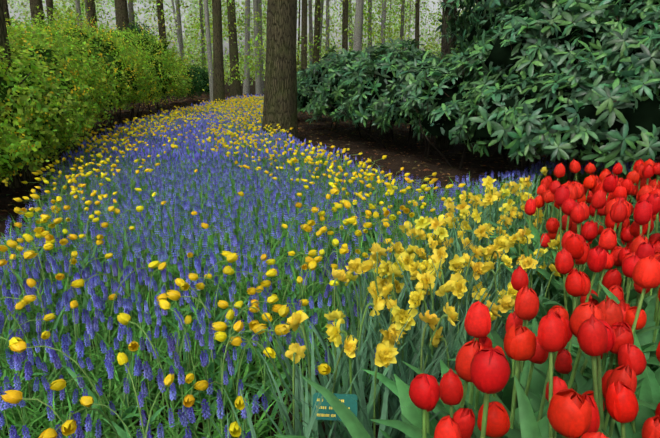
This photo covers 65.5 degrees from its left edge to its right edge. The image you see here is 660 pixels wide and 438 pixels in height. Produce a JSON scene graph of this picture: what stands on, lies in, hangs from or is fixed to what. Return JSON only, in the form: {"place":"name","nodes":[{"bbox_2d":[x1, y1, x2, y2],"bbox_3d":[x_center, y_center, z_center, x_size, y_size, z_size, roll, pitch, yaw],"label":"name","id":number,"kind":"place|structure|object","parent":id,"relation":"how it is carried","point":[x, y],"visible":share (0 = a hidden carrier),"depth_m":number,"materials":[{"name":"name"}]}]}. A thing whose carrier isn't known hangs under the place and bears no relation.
{"place":"outdoors","nodes":[
{"label":"outdoors","id":0,"kind":"place"},
{"bbox_2d":[8,0,462,72],"label":"sky","id":1,"kind":"structure","parent":0,"point":[430,2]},
{"bbox_2d":[0,73,659,437],"bbox_3d":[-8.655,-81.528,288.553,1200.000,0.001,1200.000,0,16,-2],"label":"ground","id":2,"kind":"structure","parent":0,"point":[396,164],"depth_m":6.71,"materials":[{"name":"soil"}]},
{"bbox_2d":[2,0,10,31],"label":"tree","id":3,"kind":"object","parent":2,"relation":"on","point":[5,7],"visible":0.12,"depth_m":20.66,"materials":[{"name":"grey plant"}]},
{"bbox_2d":[0,0,33,187],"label":"trunk","id":4,"kind":"object","parent":2,"relation":"on","point":[26,176],"visible":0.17,"depth_m":5.07,"materials":[{"name":"brown plant"}]},
{"bbox_2d":[29,0,44,26],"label":"tree","id":5,"kind":"object","parent":2,"relation":"on","point":[34,11],"visible":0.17,"depth_m":18.69,"materials":[{"name":"brown plant"}]},
{"bbox_2d":[46,0,55,27],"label":"tree","id":6,"kind":"object","parent":2,"relation":"on","point":[49,3],"visible":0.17,"depth_m":25.49,"materials":[{"name":"brown plant"}]},
{"bbox_2d":[75,0,82,28],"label":"tree","id":7,"kind":"object","parent":2,"relation":"on","point":[77,4],"visible":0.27,"depth_m":30.25,"materials":[{"name":"grey plant"}]},
{"bbox_2d":[84,0,88,29],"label":"tree","id":8,"kind":"object","parent":2,"relation":"on","point":[85,1],"visible":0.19,"depth_m":28.31,"materials":[{"name":"brown plant"}]},
{"bbox_2d":[87,0,96,32],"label":"tree","id":9,"kind":"object","parent":2,"relation":"on","point":[91,11],"visible":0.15,"depth_m":23.47,"materials":[{"name":"brown plant"}]},
{"bbox_2d":[0,2,197,194],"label":"spring shrubs","id":10,"kind":"object","parent":2,"relation":"on","point":[60,84],"visible":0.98,"depth_m":6.59,"materials":[{"name":"green plant"}]},
{"bbox_2d":[114,0,138,100],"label":"tree","id":11,"kind":"object","parent":2,"relation":"on","point":[121,12],"visible":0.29,"depth_m":19.78,"materials":[{"name":"brown plant"}]},
{"bbox_2d":[128,0,134,26],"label":"tree","id":12,"kind":"object","parent":2,"relation":"on","point":[130,10],"visible":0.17,"depth_m":27.57,"materials":[{"name":"grey plant"}]},
{"bbox_2d":[117,20,209,98],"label":"clipped bushes","id":13,"kind":"object","parent":2,"relation":"on","point":[202,82],"visible":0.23,"depth_m":18.38,"materials":[{"name":"green plant"}]},
{"bbox_2d":[156,0,173,95],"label":"tree","id":14,"kind":"object","parent":2,"relation":"on","point":[160,25],"visible":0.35,"depth_m":24.69,"materials":[{"name":"brown plant"}]},
{"bbox_2d":[171,0,178,42],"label":"tree","id":15,"kind":"object","parent":2,"relation":"on","point":[173,7],"visible":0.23,"depth_m":45.50,"materials":[{"name":"grey plant"}]},
{"bbox_2d":[175,0,184,61],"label":"tree","id":16,"kind":"object","parent":2,"relation":"on","point":[180,37],"visible":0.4,"depth_m":32.52,"materials":[{"name":"grey plant"}]},
{"bbox_2d":[199,0,204,66],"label":"tree","id":17,"kind":"object","parent":2,"relation":"on","point":[202,31],"visible":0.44,"depth_m":29.63,"materials":[{"name":"grey plant"}]},
{"bbox_2d":[204,0,212,101],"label":"trunk","id":18,"kind":"object","parent":2,"relation":"on","point":[208,40],"visible":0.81,"depth_m":17.62,"materials":[{"name":"grey plant"}]},
{"bbox_2d":[212,0,225,103],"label":"mossy tree","id":19,"kind":"object","parent":2,"relation":"on","point":[218,80],"visible":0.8,"depth_m":15.00,"materials":[{"name":"brown plant"}]},
{"bbox_2d":[227,0,241,96],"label":"tree","id":20,"kind":"object","parent":2,"relation":"on","point":[235,87],"visible":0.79,"depth_m":20.91,"materials":[{"name":"brown plant"}]},
{"bbox_2d":[0,94,481,437],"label":"yellow tulips","id":21,"kind":"object","parent":2,"relation":"on","point":[18,345],"visible":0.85,"depth_m":2.74,"materials":[{"name":"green plant"}]},
{"bbox_2d":[7,0,475,103],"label":"woodland foliage","id":22,"kind":"object","parent":2,"relation":"on","point":[191,31],"visible":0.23,"depth_m":35.68,"materials":[{"name":"green plant"}]},
{"bbox_2d":[243,0,249,94],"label":"trunk","id":23,"kind":"object","parent":2,"relation":"on","point":[246,85],"visible":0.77,"depth_m":26.97,"materials":[{"name":"grey plant"}]},
{"bbox_2d":[253,0,262,94],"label":"tree","id":24,"kind":"object","parent":2,"relation":"on","point":[258,86],"visible":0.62,"depth_m":26.57,"materials":[{"name":"grey plant"}]},
{"bbox_2d":[258,0,263,92],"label":"trunk","id":25,"kind":"object","parent":2,"relation":"on","point":[260,33],"visible":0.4,"depth_m":27.99,"materials":[{"name":"grey plant"}]},
{"bbox_2d":[261,0,298,143],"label":"trunk","id":26,"kind":"object","parent":2,"relation":"on","point":[280,99],"visible":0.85,"depth_m":8.36,"materials":[{"name":"brown plant"}]},
{"bbox_2d":[297,0,299,70],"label":"tree","id":27,"kind":"object","parent":2,"relation":"on","point":[299,33],"visible":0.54,"depth_m":44.92,"materials":[{"name":"brown plant"}]},
{"bbox_2d":[301,0,306,70],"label":"tree","id":28,"kind":"object","parent":2,"relation":"on","point":[304,35],"visible":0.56,"depth_m":20.25,"materials":[{"name":"brown plant"}]},
{"bbox_2d":[308,0,312,64],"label":"tree","id":29,"kind":"object","parent":2,"relation":"on","point":[310,25],"visible":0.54,"depth_m":25.44,"materials":[{"name":"brown plant"}]},
{"bbox_2d":[313,0,319,63],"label":"tree","id":30,"kind":"object","parent":2,"relation":"on","point":[316,32],"visible":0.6,"depth_m":24.19,"materials":[{"name":"brown plant"}]},
{"bbox_2d":[319,1,323,59],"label":"tree","id":31,"kind":"object","parent":2,"relation":"on","point":[321,6],"visible":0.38,"depth_m":27.14,"materials":[{"name":"brown plant"}]},
{"bbox_2d":[325,0,328,59],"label":"tree","id":32,"kind":"object","parent":2,"relation":"on","point":[327,22],"visible":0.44,"depth_m":30.90,"materials":[{"name":"grey plant"}]},
{"bbox_2d":[0,93,659,437],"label":"muscari","id":33,"kind":"object","parent":2,"relation":"on","point":[211,198],"depth_m":2.71,"materials":[{"name":"blue plant"}]},
{"bbox_2d":[312,393,357,436],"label":"plant label","id":34,"kind":"object","parent":2,"relation":"on","point":[348,401],"visible":0.56,"depth_m":1.38,"materials":[{"name":"paint"}]},
{"bbox_2d":[329,0,352,50],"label":"tree","id":35,"kind":"object","parent":2,"relation":"on","point":[351,38],"visible":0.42,"depth_m":51.33,"materials":[{"name":"brown plant"}]},
{"bbox_2d":[342,0,347,52],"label":"tree","id":36,"kind":"object","parent":2,"relation":"on","point":[345,26],"visible":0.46,"depth_m":22.19,"materials":[{"name":"brown plant"}]},
{"bbox_2d":[353,0,363,51],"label":"trunk","id":37,"kind":"object","parent":2,"relation":"on","point":[357,42],"visible":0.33,"depth_m":17.14,"materials":[{"name":"grey plant"}]},
{"bbox_2d":[368,0,371,47],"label":"tree","id":38,"kind":"object","parent":2,"relation":"on","point":[370,29],"visible":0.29,"depth_m":28.00,"materials":[{"name":"brown plant"}]},
{"bbox_2d":[380,0,386,49],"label":"tree","id":39,"kind":"object","parent":2,"relation":"on","point":[383,26],"visible":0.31,"depth_m":25.09,"materials":[{"name":"grey plant"}]},
{"bbox_2d":[194,167,578,437],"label":"daffodil bed","id":40,"kind":"object","parent":2,"relation":"on","point":[478,273],"visible":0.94,"depth_m":1.90,"materials":[{"name":"yellow plant"}]},
{"bbox_2d":[399,0,404,42],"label":"tree","id":41,"kind":"object","parent":2,"relation":"on","point":[402,19],"visible":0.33,"depth_m":29.90,"materials":[{"name":"grey plant"}]},
{"bbox_2d":[387,0,426,37],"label":"tree","id":42,"kind":"object","parent":2,"relation":"on","point":[407,9],"visible":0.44,"depth_m":53.43,"materials":[{"name":"green plant"}]},
{"bbox_2d":[408,1,410,45],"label":"tree","id":43,"kind":"object","parent":2,"relation":"on","point":[410,22],"visible":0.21,"depth_m":63.24,"materials":[{"name":"grey plant"}]},
{"bbox_2d":[415,0,419,48],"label":"tree","id":44,"kind":"object","parent":2,"relation":"on","point":[417,11],"visible":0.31,"depth_m":23.12,"materials":[{"name":"brown plant"}]},
{"bbox_2d":[436,0,456,149],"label":"dark leaning tree","id":45,"kind":"object","parent":2,"relation":"on","point":[442,142],"visible":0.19,"depth_m":7.60,"materials":[{"name":"brown plant"}]},
{"bbox_2d":[274,158,659,437],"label":"red tulips","id":46,"kind":"object","parent":2,"relation":"on","point":[581,359],"visible":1,"depth_m":1.36,"materials":[{"name":"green plant"}]},
{"bbox_2d":[297,0,659,181],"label":"rhododendrons","id":47,"kind":"object","parent":2,"relation":"on","point":[569,80],"visible":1,"depth_m":5.14,"materials":[{"name":"green plant"}]}
]}

